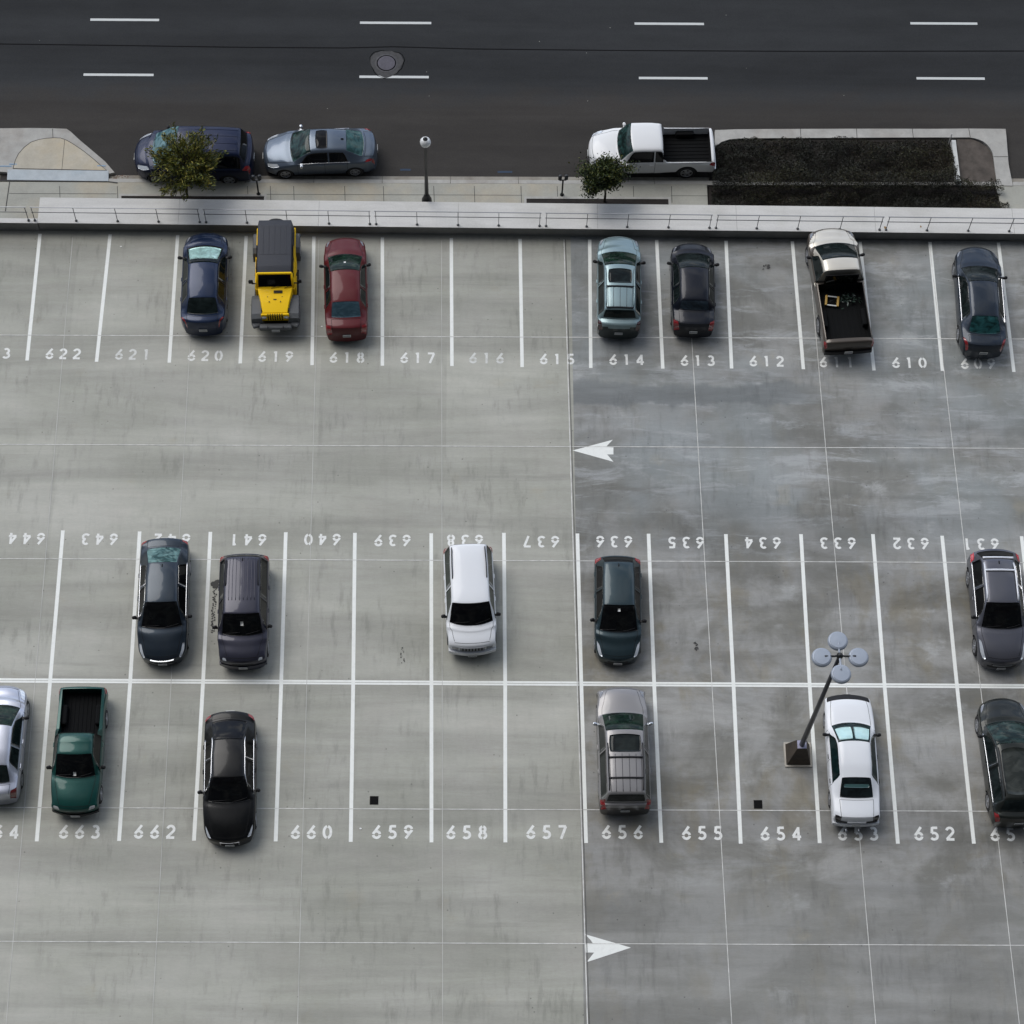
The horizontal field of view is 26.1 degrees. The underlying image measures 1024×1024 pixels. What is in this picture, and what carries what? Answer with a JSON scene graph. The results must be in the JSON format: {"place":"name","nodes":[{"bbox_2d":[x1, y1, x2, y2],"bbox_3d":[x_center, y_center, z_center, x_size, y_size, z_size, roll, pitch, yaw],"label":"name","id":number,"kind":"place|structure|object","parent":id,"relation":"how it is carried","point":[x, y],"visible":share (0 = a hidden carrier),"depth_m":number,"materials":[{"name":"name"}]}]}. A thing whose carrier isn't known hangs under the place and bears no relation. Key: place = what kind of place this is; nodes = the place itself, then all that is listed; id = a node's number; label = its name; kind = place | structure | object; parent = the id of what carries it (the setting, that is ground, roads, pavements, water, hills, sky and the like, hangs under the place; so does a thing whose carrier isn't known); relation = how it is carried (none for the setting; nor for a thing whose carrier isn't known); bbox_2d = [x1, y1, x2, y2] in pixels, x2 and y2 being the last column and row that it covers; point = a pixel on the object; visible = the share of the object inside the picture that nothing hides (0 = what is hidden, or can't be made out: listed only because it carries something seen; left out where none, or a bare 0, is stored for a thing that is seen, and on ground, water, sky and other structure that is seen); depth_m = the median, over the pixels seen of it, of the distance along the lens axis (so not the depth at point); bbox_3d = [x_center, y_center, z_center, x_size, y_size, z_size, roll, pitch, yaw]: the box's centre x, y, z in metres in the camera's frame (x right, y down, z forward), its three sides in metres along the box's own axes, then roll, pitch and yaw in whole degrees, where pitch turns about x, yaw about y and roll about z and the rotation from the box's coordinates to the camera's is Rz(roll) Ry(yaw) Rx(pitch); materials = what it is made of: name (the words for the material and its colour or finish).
{"place":"outdoors","nodes":[
{"label":"outdoors","id":0,"kind":"place"},
{"bbox_2d":[0,128,114,175],"bbox_3d":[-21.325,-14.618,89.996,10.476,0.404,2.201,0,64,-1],"label":"corner pavement","id":1,"kind":"structure","parent":0,"point":[14,142],"depth_m":90.05,"materials":[{"name":"concrete"}]},
{"bbox_2d":[7,169,108,181],"bbox_3d":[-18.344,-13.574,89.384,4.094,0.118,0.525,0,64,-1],"label":"corner ramp","id":2,"kind":"structure","parent":1,"relation":"on","point":[76,175],"depth_m":89.33,"materials":[{"name":"concrete"}]},
{"bbox_2d":[0,129,117,210],"bbox_3d":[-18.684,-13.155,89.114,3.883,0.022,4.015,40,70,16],"label":"ramp joints","id":3,"kind":"object","parent":1,"relation":"on","point":[51,180],"visible":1,"depth_m":89.22,"materials":[{"name":"grey concrete"}]},
{"bbox_2d":[14,138,104,169],"bbox_3d":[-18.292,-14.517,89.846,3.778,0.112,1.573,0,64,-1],"label":"corner slab","id":4,"kind":"structure","parent":1,"relation":"on","point":[46,153],"depth_m":89.72,"materials":[{"name":"beige concrete"}]},
{"bbox_2d":[0,230,1023,1023],"bbox_3d":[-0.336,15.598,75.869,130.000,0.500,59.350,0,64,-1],"label":"parking deck","id":5,"kind":"structure","parent":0,"point":[388,448],"depth_m":81.00,"materials":[{"name":"concrete"}]},
{"bbox_2d":[0,685,29,804],"bbox_3d":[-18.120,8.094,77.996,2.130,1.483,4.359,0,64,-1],"label":"sedan","id":6,"kind":"object","parent":5,"relation":"on","point":[14,709],"visible":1,"depth_m":77.56,"materials":[{"name":"silver paint"}]},
{"bbox_2d":[25,234,41,360],"bbox_3d":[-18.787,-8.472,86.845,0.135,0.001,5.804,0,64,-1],"label":"parking line","id":7,"kind":"object","parent":5,"relation":"on","point":[33,298],"visible":1,"depth_m":86.80,"materials":[{"name":"paint"}]},
{"bbox_2d":[35,530,64,840],"bbox_3d":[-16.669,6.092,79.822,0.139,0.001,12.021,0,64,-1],"label":"parking line","id":8,"kind":"object","parent":5,"relation":"on","point":[49,689],"visible":1,"depth_m":79.66,"materials":[{"name":"paint"}]},
{"bbox_2d":[46,686,107,816],"bbox_3d":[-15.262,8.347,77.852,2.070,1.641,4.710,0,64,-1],"label":"pickup truck","id":9,"kind":"object","parent":5,"relation":"on","point":[77,767],"visible":1,"depth_m":77.19,"materials":[{"name":"green paint"}]},
{"bbox_2d":[59,825,99,838],"bbox_3d":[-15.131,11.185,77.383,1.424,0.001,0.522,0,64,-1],"label":"bay number","id":10,"kind":"object","parent":5,"relation":"on","point":[78,831],"visible":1,"depth_m":77.37,"materials":[{"name":"paint"}]},
{"bbox_2d":[95,234,111,361],"bbox_3d":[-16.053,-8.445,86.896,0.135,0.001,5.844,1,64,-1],"label":"parking line","id":11,"kind":"object","parent":5,"relation":"on","point":[103,297],"visible":1,"depth_m":86.88,"materials":[{"name":"paint"}]},
{"bbox_2d":[117,531,140,840],"bbox_3d":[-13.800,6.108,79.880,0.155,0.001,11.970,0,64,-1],"label":"parking line","id":12,"kind":"object","parent":5,"relation":"on","point":[129,691],"visible":1,"depth_m":79.67,"materials":[{"name":"paint"}]},
{"bbox_2d":[134,825,174,838],"bbox_3d":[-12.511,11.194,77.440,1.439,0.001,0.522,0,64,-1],"label":"bay number","id":13,"kind":"object","parent":5,"relation":"on","point":[168,836],"visible":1,"depth_m":77.42,"materials":[{"name":"paint"}]},
{"bbox_2d":[132,537,191,665],"bbox_3d":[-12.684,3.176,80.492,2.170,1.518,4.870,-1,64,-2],"label":"sedan","id":14,"kind":"object","parent":5,"relation":"on","point":[163,600],"visible":1,"depth_m":79.86,"materials":[{"name":"paint"}]},
{"bbox_2d":[167,235,178,362],"bbox_3d":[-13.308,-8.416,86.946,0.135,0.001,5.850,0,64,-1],"label":"parking line","id":15,"kind":"object","parent":5,"relation":"on","point":[173,298],"visible":1,"depth_m":86.92,"materials":[{"name":"paint"}]},
{"bbox_2d":[192,532,211,840],"bbox_3d":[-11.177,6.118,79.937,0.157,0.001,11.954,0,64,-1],"label":"parking line","id":16,"kind":"object","parent":5,"relation":"on","point":[202,688],"visible":1,"depth_m":79.79,"materials":[{"name":"paint"}]},
{"bbox_2d":[177,233,231,335],"bbox_3d":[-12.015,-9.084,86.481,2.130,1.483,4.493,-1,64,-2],"label":"sedan","id":17,"kind":"object","parent":5,"relation":"on","point":[206,257],"visible":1,"depth_m":85.78,"materials":[{"name":"blue paint"}]},
{"bbox_2d":[197,710,259,846],"bbox_3d":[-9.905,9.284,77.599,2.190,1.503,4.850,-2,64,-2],"label":"sedan","id":18,"kind":"object","parent":5,"relation":"on","point":[230,790],"visible":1,"depth_m":77.00,"materials":[{"name":"paint"}]},
{"bbox_2d":[212,554,272,669],"bbox_3d":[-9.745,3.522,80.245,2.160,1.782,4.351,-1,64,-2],"label":"wagon","id":19,"kind":"object","parent":5,"relation":"on","point":[243,613],"visible":1,"depth_m":79.56,"materials":[{"name":"grey paint"}]},
{"bbox_2d":[238,236,247,362],"bbox_3d":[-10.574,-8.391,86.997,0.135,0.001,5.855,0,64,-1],"label":"parking line","id":20,"kind":"object","parent":5,"relation":"on","point":[243,298],"visible":1,"depth_m":86.97,"materials":[{"name":"paint"}]},
{"bbox_2d":[248,218,301,331],"bbox_3d":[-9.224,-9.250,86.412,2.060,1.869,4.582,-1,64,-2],"label":"off road vehicle","id":21,"kind":"object","parent":5,"relation":"on","point":[275,300],"visible":1,"depth_m":85.75,"materials":[{"name":"yellow paint"}]},
{"bbox_2d":[274,532,287,840],"bbox_3d":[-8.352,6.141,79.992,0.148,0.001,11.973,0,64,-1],"label":"parking line","id":22,"kind":"object","parent":5,"relation":"on","point":[280,691],"visible":1,"depth_m":79.83,"materials":[{"name":"paint"}]},
{"bbox_2d":[291,825,331,838],"bbox_3d":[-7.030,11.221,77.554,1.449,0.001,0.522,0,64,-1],"label":"bay number","id":23,"kind":"object","parent":5,"relation":"on","point":[295,830],"visible":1,"depth_m":77.54,"materials":[{"name":"paint"}]},
{"bbox_2d":[310,236,315,364],"bbox_3d":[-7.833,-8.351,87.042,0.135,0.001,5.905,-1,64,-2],"label":"parking line","id":24,"kind":"object","parent":5,"relation":"on","point":[312,301],"visible":1,"depth_m":87.03,"materials":[{"name":"paint"}]},
{"bbox_2d":[319,238,370,341],"bbox_3d":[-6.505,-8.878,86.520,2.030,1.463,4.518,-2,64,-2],"label":"sedan","id":25,"kind":"object","parent":5,"relation":"on","point":[345,265],"visible":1,"depth_m":85.79,"materials":[{"name":"red paint"}]},
{"bbox_2d":[349,533,356,841],"bbox_3d":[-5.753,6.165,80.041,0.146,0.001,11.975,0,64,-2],"label":"parking line","id":26,"kind":"object","parent":5,"relation":"on","point":[352,691],"visible":1,"depth_m":79.87,"materials":[{"name":"paint"}]},
{"bbox_2d":[381,237,383,365],"bbox_3d":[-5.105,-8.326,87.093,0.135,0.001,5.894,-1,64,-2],"label":"parking line","id":27,"kind":"object","parent":5,"relation":"on","point":[382,300],"visible":1,"depth_m":87.08,"materials":[{"name":"paint"}]},
{"bbox_2d":[372,825,412,838],"bbox_3d":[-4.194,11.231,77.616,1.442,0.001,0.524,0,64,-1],"label":"bay number","id":28,"kind":"object","parent":5,"relation":"on","point":[376,830],"visible":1,"depth_m":77.62,"materials":[{"name":"paint"}]},
{"bbox_2d":[429,533,432,841],"bbox_3d":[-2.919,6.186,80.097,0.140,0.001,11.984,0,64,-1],"label":"parking line","id":29,"kind":"object","parent":5,"relation":"on","point":[431,667],"visible":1,"depth_m":80.24,"materials":[{"name":"paint"}]},
{"bbox_2d":[450,238,453,365],"bbox_3d":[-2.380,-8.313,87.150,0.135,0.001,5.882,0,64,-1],"label":"parking line","id":30,"kind":"object","parent":5,"relation":"on","point":[451,310],"visible":1,"depth_m":87.04,"materials":[{"name":"paint"}]},
{"bbox_2d":[446,825,486,838],"bbox_3d":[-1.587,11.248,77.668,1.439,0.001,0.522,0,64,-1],"label":"bay number","id":31,"kind":"object","parent":5,"relation":"on","point":[468,832],"visible":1,"depth_m":77.66,"materials":[{"name":"paint"}]},
{"bbox_2d":[441,544,500,656],"bbox_3d":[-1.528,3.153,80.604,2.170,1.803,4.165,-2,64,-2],"label":"suv","id":32,"kind":"object","parent":5,"relation":"on","point":[470,614],"visible":1,"depth_m":79.90,"materials":[{"name":"white paint"}]},
{"bbox_2d":[502,533,506,841],"bbox_3d":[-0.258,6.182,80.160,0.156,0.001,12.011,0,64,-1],"label":"parking line","id":33,"kind":"object","parent":5,"relation":"on","point":[504,693],"visible":1,"depth_m":79.96,"materials":[{"name":"paint"}]},
{"bbox_2d":[0,237,1023,1023],"bbox_3d":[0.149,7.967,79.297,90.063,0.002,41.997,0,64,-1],"label":"deck joints","id":34,"kind":"object","parent":5,"relation":"on","point":[582,809],"visible":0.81,"depth_m":80.88,"materials":[{"name":"grey concrete"}]},
{"bbox_2d":[0,678,1023,687],"bbox_3d":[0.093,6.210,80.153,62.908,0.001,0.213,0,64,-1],"label":"line","id":35,"kind":"object","parent":5,"relation":"on","point":[507,682],"visible":1,"depth_m":80.14,"materials":[{"name":"paint"}]},
{"bbox_2d":[518,239,523,366],"bbox_3d":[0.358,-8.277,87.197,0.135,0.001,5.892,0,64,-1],"label":"parking line","id":36,"kind":"object","parent":5,"relation":"on","point":[521,305],"visible":1,"depth_m":87.17,"materials":[{"name":"paint"}]},
{"bbox_2d":[526,825,566,838],"bbox_3d":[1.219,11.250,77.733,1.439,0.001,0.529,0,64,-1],"label":"bay number","id":37,"kind":"object","parent":5,"relation":"on","point":[530,830],"visible":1,"depth_m":77.73,"materials":[{"name":"paint"}]},
{"bbox_2d":[576,533,587,842],"bbox_3d":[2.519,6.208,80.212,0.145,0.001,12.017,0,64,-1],"label":"parking line","id":38,"kind":"object","parent":5,"relation":"on","point":[581,692],"visible":1,"depth_m":80.05,"materials":[{"name":"paint"}]},
{"bbox_2d":[588,239,592,367],"bbox_3d":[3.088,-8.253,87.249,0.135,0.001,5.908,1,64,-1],"label":"parking line","id":39,"kind":"object","parent":5,"relation":"on","point":[590,297],"visible":1,"depth_m":87.37,"materials":[{"name":"paint"}]},
{"bbox_2d":[573,440,612,461],"bbox_3d":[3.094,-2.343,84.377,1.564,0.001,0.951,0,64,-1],"label":"direction arrow","id":40,"kind":"object","parent":5,"relation":"on","point":[601,452],"visible":1,"depth_m":84.37,"materials":[{"name":"paint"}]},
{"bbox_2d":[585,934,629,961],"bbox_3d":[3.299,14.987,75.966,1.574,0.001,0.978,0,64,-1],"label":"direction arrow","id":41,"kind":"object","parent":5,"relation":"on","point":[599,950],"visible":1,"depth_m":75.97,"materials":[{"name":"paint"}]},
{"bbox_2d":[590,556,646,665],"bbox_3d":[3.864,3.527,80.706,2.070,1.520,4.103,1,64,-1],"label":"hatchback","id":42,"kind":"object","parent":5,"relation":"on","point":[617,620],"visible":1,"depth_m":80.12,"materials":[{"name":"teal paint"}]},
{"bbox_2d":[593,236,645,338],"bbox_3d":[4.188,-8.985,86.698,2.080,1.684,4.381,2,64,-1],"label":"wagon","id":43,"kind":"object","parent":5,"relation":"on","point":[617,261],"visible":1,"depth_m":85.92,"materials":[{"name":"green paint"}]},
{"bbox_2d":[602,825,642,838],"bbox_3d":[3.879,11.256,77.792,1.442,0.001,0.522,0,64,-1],"label":"bay number","id":44,"kind":"object","parent":5,"relation":"on","point":[621,831],"visible":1,"depth_m":77.78,"materials":[{"name":"paint"}]},
{"bbox_2d":[593,687,652,815],"bbox_3d":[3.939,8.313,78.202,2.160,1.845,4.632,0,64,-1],"label":"suv","id":45,"kind":"object","parent":5,"relation":"on","point":[621,723],"visible":1,"depth_m":77.41,"materials":[{"name":"beige paint"}]},
{"bbox_2d":[647,534,662,842],"bbox_3d":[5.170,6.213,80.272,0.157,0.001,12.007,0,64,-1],"label":"parking line","id":46,"kind":"object","parent":5,"relation":"on","point":[654,691],"visible":1,"depth_m":80.10,"materials":[{"name":"paint"}]},
{"bbox_2d":[655,240,664,368],"bbox_3d":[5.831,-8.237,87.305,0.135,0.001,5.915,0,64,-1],"label":"parking line","id":47,"kind":"object","parent":5,"relation":"on","point":[659,302],"visible":1,"depth_m":87.28,"materials":[{"name":"paint"}]},
{"bbox_2d":[667,243,718,337],"bbox_3d":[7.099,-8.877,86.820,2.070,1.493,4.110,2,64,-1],"label":"sedan","id":48,"kind":"object","parent":5,"relation":"on","point":[692,291],"visible":1,"depth_m":86.12,"materials":[{"name":"black paint"}]},
{"bbox_2d":[682,826,721,839],"bbox_3d":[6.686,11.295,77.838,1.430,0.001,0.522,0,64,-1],"label":"bay number","id":49,"kind":"object","parent":5,"relation":"on","point":[700,832],"visible":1,"depth_m":77.83,"materials":[{"name":"paint"}]},
{"bbox_2d":[724,241,732,368],"bbox_3d":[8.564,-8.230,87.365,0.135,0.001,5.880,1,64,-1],"label":"parking line","id":50,"kind":"object","parent":5,"relation":"on","point":[728,306],"visible":1,"depth_m":87.33,"materials":[{"name":"paint"}]},
{"bbox_2d":[724,534,742,843],"bbox_3d":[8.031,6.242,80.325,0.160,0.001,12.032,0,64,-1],"label":"parking line","id":51,"kind":"object","parent":5,"relation":"on","point":[733,692],"visible":1,"depth_m":80.17,"materials":[{"name":"paint"}]},
{"bbox_2d":[761,826,800,840],"bbox_3d":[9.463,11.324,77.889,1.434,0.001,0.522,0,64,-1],"label":"bay number","id":52,"kind":"object","parent":5,"relation":"on","point":[798,835],"visible":1,"depth_m":77.88,"materials":[{"name":"paint"}]},
{"bbox_2d":[791,241,804,368],"bbox_3d":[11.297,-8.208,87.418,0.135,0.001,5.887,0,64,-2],"label":"parking line","id":53,"kind":"object","parent":5,"relation":"on","point":[797,306],"visible":1,"depth_m":87.39,"materials":[{"name":"paint"}]},
{"bbox_2d":[799,534,821,842],"bbox_3d":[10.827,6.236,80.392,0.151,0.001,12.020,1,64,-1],"label":"parking line","id":54,"kind":"object","parent":5,"relation":"on","point":[810,689],"visible":1,"depth_m":80.33,"materials":[{"name":"paint"}]},
{"bbox_2d":[783,632,868,766],"bbox_3d":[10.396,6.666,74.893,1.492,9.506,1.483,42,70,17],"label":"lot lamp","id":55,"kind":"object","parent":5,"relation":"on","point":[797,753],"visible":1,"depth_m":70.92,"materials":[{"name":"metal"}]},
{"bbox_2d":[805,228,873,354],"bbox_3d":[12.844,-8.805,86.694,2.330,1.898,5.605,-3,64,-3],"label":"pickup truck","id":56,"kind":"object","parent":5,"relation":"on","point":[832,259],"visible":1,"depth_m":86.38,"materials":[{"name":"beige paint"}]},
{"bbox_2d":[822,694,880,832],"bbox_3d":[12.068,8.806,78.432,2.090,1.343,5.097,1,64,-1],"label":"car","id":57,"kind":"object","parent":5,"relation":"on","point":[849,734],"visible":1,"depth_m":77.86,"materials":[{"name":"white paint"}]},
{"bbox_2d":[838,827,877,840],"bbox_3d":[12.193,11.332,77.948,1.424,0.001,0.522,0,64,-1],"label":"bay number","id":58,"kind":"object","parent":5,"relation":"on","point":[856,832],"visible":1,"depth_m":77.94,"materials":[{"name":"paint"}]},
{"bbox_2d":[858,242,875,369],"bbox_3d":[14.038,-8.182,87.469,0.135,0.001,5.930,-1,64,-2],"label":"parking line","id":59,"kind":"object","parent":5,"relation":"on","point":[865,287],"visible":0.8,"depth_m":87.80,"materials":[{"name":"paint"}]},
{"bbox_2d":[871,534,899,843],"bbox_3d":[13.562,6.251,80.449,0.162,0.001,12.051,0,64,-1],"label":"parking line","id":60,"kind":"object","parent":5,"relation":"on","point":[885,691],"visible":1,"depth_m":80.30,"materials":[{"name":"paint"}]},
{"bbox_2d":[914,826,954,840],"bbox_3d":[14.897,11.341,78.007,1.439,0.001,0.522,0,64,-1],"label":"bay number","id":61,"kind":"object","parent":5,"relation":"on","point":[948,838],"visible":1,"depth_m":77.99,"materials":[{"name":"paint"}]},
{"bbox_2d":[928,242,943,370],"bbox_3d":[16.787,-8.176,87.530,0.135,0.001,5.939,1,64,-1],"label":"parking line","id":62,"kind":"object","parent":5,"relation":"on","point":[937,318],"visible":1,"depth_m":87.51,"materials":[{"name":"paint"}]},
{"bbox_2d":[940,536,975,843],"bbox_3d":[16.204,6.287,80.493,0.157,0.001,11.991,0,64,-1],"label":"parking line","id":63,"kind":"object","parent":5,"relation":"on","point":[958,693],"visible":1,"depth_m":80.33,"materials":[{"name":"paint"}]},
{"bbox_2d":[952,247,1007,358],"bbox_3d":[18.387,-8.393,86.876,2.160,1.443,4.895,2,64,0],"label":"coupe","id":64,"kind":"object","parent":5,"relation":"on","point":[979,304],"visible":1,"depth_m":86.18,"materials":[{"name":"paint"}]},
{"bbox_2d":[966,549,1023,669],"bbox_3d":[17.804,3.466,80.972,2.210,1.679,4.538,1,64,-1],"label":"crossover","id":65,"kind":"object","parent":5,"relation":"on","point":[994,585],"visible":1,"depth_m":80.36,"materials":[{"name":"paint"}]},
{"bbox_2d":[972,559,983,588],"bbox_3d":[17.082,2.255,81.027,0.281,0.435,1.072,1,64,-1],"label":"side window","id":66,"kind":"structure","parent":65,"relation":"in","point":[977,565],"depth_m":81.02,"materials":[{"name":"black glass"}]},
{"bbox_2d":[975,586,984,619],"bbox_3d":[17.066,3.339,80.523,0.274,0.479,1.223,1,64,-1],"label":"side window","id":67,"kind":"structure","parent":65,"relation":"in","point":[979,593],"depth_m":80.55,"materials":[{"name":"black glass"}]},
{"bbox_2d":[977,550,1013,559],"bbox_3d":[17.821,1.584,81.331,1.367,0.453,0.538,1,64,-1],"label":"rear window","id":68,"kind":"structure","parent":65,"relation":"in","point":[992,552],"depth_m":81.36,"materials":[{"name":"black glass"}]},
{"bbox_2d":[975,698,1023,827],"bbox_3d":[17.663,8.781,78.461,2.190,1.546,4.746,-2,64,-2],"label":"wagon","id":69,"kind":"object","parent":5,"relation":"on","point":[999,726],"visible":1,"depth_m":77.92,"materials":[{"name":"green paint"}]},
{"bbox_2d":[997,243,1015,371],"bbox_3d":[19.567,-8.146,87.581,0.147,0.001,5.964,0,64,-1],"label":"parking line","id":70,"kind":"object","parent":5,"relation":"on","point":[1007,314],"visible":1,"depth_m":87.44,"materials":[{"name":"paint"}]},
{"bbox_2d":[0,0,1023,183],"bbox_3d":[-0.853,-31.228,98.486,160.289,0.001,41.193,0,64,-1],"label":"road","id":71,"kind":"structure","parent":0,"point":[517,113],"depth_m":92.25,"materials":[{"name":"black asphalt"}]},
{"bbox_2d":[83,73,153,75],"bbox_3d":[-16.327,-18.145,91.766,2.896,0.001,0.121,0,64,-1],"label":"lane marking","id":72,"kind":"object","parent":71,"relation":"on","point":[95,74],"visible":1,"depth_m":91.76,"materials":[{"name":"paint"}]},
{"bbox_2d":[134,125,254,182],"bbox_3d":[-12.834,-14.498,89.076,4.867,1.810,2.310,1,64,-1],"label":"minivan","id":73,"kind":"object","parent":71,"relation":"on","point":[236,163],"visible":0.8,"depth_m":88.61,"materials":[{"name":"blue paint"}]},
{"bbox_2d":[263,124,377,178],"bbox_3d":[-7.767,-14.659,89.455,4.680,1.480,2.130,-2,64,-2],"label":"sedan","id":74,"kind":"object","parent":71,"relation":"on","point":[349,151],"visible":1,"depth_m":89.03,"materials":[{"name":"blue paint"}]},
{"bbox_2d":[370,50,404,77],"bbox_3d":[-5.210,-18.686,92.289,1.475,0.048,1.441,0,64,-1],"label":"manhole","id":75,"kind":"object","parent":71,"relation":"on","point":[386,64],"visible":1,"depth_m":92.30,"materials":[{"name":"metal"}]},
{"bbox_2d":[108,175,719,183],"bbox_3d":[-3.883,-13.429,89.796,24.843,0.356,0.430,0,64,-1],"label":"kerb","id":76,"kind":"structure","parent":71,"relation":"on","point":[446,179],"depth_m":89.72,"materials":[{"name":"concrete"}]},
{"bbox_2d":[0,43,1023,51],"bbox_3d":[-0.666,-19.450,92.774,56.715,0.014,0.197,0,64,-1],"label":"road seam","id":77,"kind":"object","parent":71,"relation":"on","point":[518,49],"visible":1,"depth_m":92.76,"materials":[{"name":"black asphalt"}]},
{"bbox_2d":[587,122,715,177],"bbox_3d":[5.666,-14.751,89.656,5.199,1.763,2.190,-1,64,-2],"label":"pickup truck","id":78,"kind":"object","parent":71,"relation":"on","point":[660,148],"visible":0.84,"depth_m":89.42,"materials":[{"name":"white paint"}]},
{"bbox_2d":[910,22,976,24],"bbox_3d":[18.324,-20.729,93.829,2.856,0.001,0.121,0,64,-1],"label":"lane marking","id":79,"kind":"object","parent":71,"relation":"on","point":[950,23],"visible":1,"depth_m":93.83,"materials":[{"name":"paint"}]},
{"bbox_2d":[916,77,984,79],"bbox_3d":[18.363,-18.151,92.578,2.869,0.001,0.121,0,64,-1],"label":"lane marking","id":80,"kind":"object","parent":71,"relation":"on","point":[956,78],"visible":1,"depth_m":92.58,"materials":[{"name":"paint"}]},
{"bbox_2d":[0,182,1023,237],"bbox_3d":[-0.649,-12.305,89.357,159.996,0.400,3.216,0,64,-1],"label":"sidewalk","id":81,"kind":"structure","parent":0,"point":[696,194],"depth_m":89.30,"materials":[{"name":"concrete"}]},
{"bbox_2d":[0,218,39,230],"bbox_3d":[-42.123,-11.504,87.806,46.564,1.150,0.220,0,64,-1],"label":"parapet wall","id":82,"kind":"structure","parent":81,"relation":"on","point":[18,224],"depth_m":87.77,"materials":[{"name":"concrete"}]},
{"bbox_2d":[119,194,266,199],"bbox_3d":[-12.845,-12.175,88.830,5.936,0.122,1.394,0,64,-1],"label":"planter strip","id":83,"kind":"object","parent":81,"relation":"on","point":[217,196],"visible":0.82,"depth_m":89.03,"materials":[{"name":"soil"}]},
{"bbox_2d":[143,121,228,201],"bbox_3d":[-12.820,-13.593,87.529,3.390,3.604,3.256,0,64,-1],"label":"tree","id":84,"kind":"object","parent":83,"relation":"on","point":[177,164],"visible":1,"depth_m":86.81,"materials":[{"name":"green plant"}]},
{"bbox_2d":[9,186,671,202],"bbox_3d":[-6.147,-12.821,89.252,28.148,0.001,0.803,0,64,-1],"label":"sidewalk joints","id":85,"kind":"object","parent":81,"relation":"on","point":[270,194],"visible":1,"depth_m":89.20,"materials":[{"name":"grey concrete"}]},
{"bbox_2d":[420,136,431,201],"bbox_3d":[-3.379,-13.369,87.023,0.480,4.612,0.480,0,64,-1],"label":"street lamp","id":86,"kind":"object","parent":81,"relation":"on","point":[425,142],"visible":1,"depth_m":86.69,"materials":[{"name":"black metal"}]},
{"bbox_2d":[37,197,1023,240],"bbox_3d":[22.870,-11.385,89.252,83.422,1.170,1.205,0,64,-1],"label":"parapet wall","id":87,"kind":"structure","parent":81,"relation":"on","point":[897,228],"depth_m":88.32,"materials":[{"name":"concrete"}]},
{"bbox_2d":[29,207,200,222],"bbox_3d":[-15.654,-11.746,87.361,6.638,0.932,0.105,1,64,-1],"label":"railing panel","id":88,"kind":"object","parent":87,"relation":"on","point":[117,220],"visible":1,"depth_m":87.20,"materials":[{"name":"grey metal"}]},
{"bbox_2d":[202,209,370,224],"bbox_3d":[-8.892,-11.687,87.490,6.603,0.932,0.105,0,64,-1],"label":"railing panel","id":89,"kind":"object","parent":87,"relation":"on","point":[286,215],"visible":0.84,"depth_m":87.33,"materials":[{"name":"grey metal"}]},
{"bbox_2d":[374,211,541,226],"bbox_3d":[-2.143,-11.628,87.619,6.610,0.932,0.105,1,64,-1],"label":"railing panel","id":90,"kind":"object","parent":87,"relation":"on","point":[498,225],"visible":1,"depth_m":87.47,"materials":[{"name":"grey metal"}]},
{"bbox_2d":[545,213,712,228],"bbox_3d":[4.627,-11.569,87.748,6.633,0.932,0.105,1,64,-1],"label":"railing panel","id":91,"kind":"object","parent":87,"relation":"on","point":[627,226],"visible":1,"depth_m":87.60,"materials":[{"name":"grey metal"}]},
{"bbox_2d":[715,215,884,230],"bbox_3d":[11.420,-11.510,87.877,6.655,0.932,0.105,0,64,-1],"label":"railing panel","id":92,"kind":"object","parent":87,"relation":"on","point":[797,228],"visible":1,"depth_m":87.73,"materials":[{"name":"grey metal"}]},
{"bbox_2d":[885,216,1023,231],"bbox_3d":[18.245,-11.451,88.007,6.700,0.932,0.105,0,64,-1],"label":"railing panel","id":93,"kind":"object","parent":87,"relation":"on","point":[929,222],"visible":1,"depth_m":87.82,"materials":[{"name":"grey metal"}]},
{"bbox_2d":[524,197,670,204],"bbox_3d":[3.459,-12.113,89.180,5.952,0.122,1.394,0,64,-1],"label":"planter strip","id":94,"kind":"object","parent":81,"relation":"on","point":[634,200],"visible":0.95,"depth_m":89.35,"materials":[{"name":"soil"}]},
{"bbox_2d":[568,151,640,202],"bbox_3d":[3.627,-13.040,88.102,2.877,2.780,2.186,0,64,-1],"label":"tree","id":95,"kind":"object","parent":94,"relation":"on","point":[606,173],"visible":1,"depth_m":87.40,"materials":[{"name":"green plant"}]},
{"bbox_2d":[707,128,1012,187],"bbox_3d":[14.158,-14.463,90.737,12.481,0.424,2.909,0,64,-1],"label":"bed kerb","id":96,"kind":"structure","parent":81,"relation":"on","point":[994,141],"depth_m":91.00,"materials":[{"name":"concrete"}]},
{"bbox_2d":[708,136,1009,207],"bbox_3d":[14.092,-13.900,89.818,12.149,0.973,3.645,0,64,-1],"label":"shrub bed","id":97,"kind":"object","parent":0,"point":[812,173],"visible":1,"depth_m":89.77,"materials":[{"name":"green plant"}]},
{"bbox_2d":[950,140,960,183],"bbox_3d":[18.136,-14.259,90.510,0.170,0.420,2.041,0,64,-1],"label":"divider","id":98,"kind":"object","parent":97,"relation":"on","point":[953,147],"visible":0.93,"depth_m":90.43,"materials":[{"name":"concrete"}]},
{"bbox_2d":[957,139,995,181],"bbox_3d":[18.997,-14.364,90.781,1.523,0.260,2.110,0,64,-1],"label":"bare soil","id":99,"kind":"structure","parent":97,"relation":"on","point":[975,160],"depth_m":90.64,"materials":[{"name":"brown soil"}]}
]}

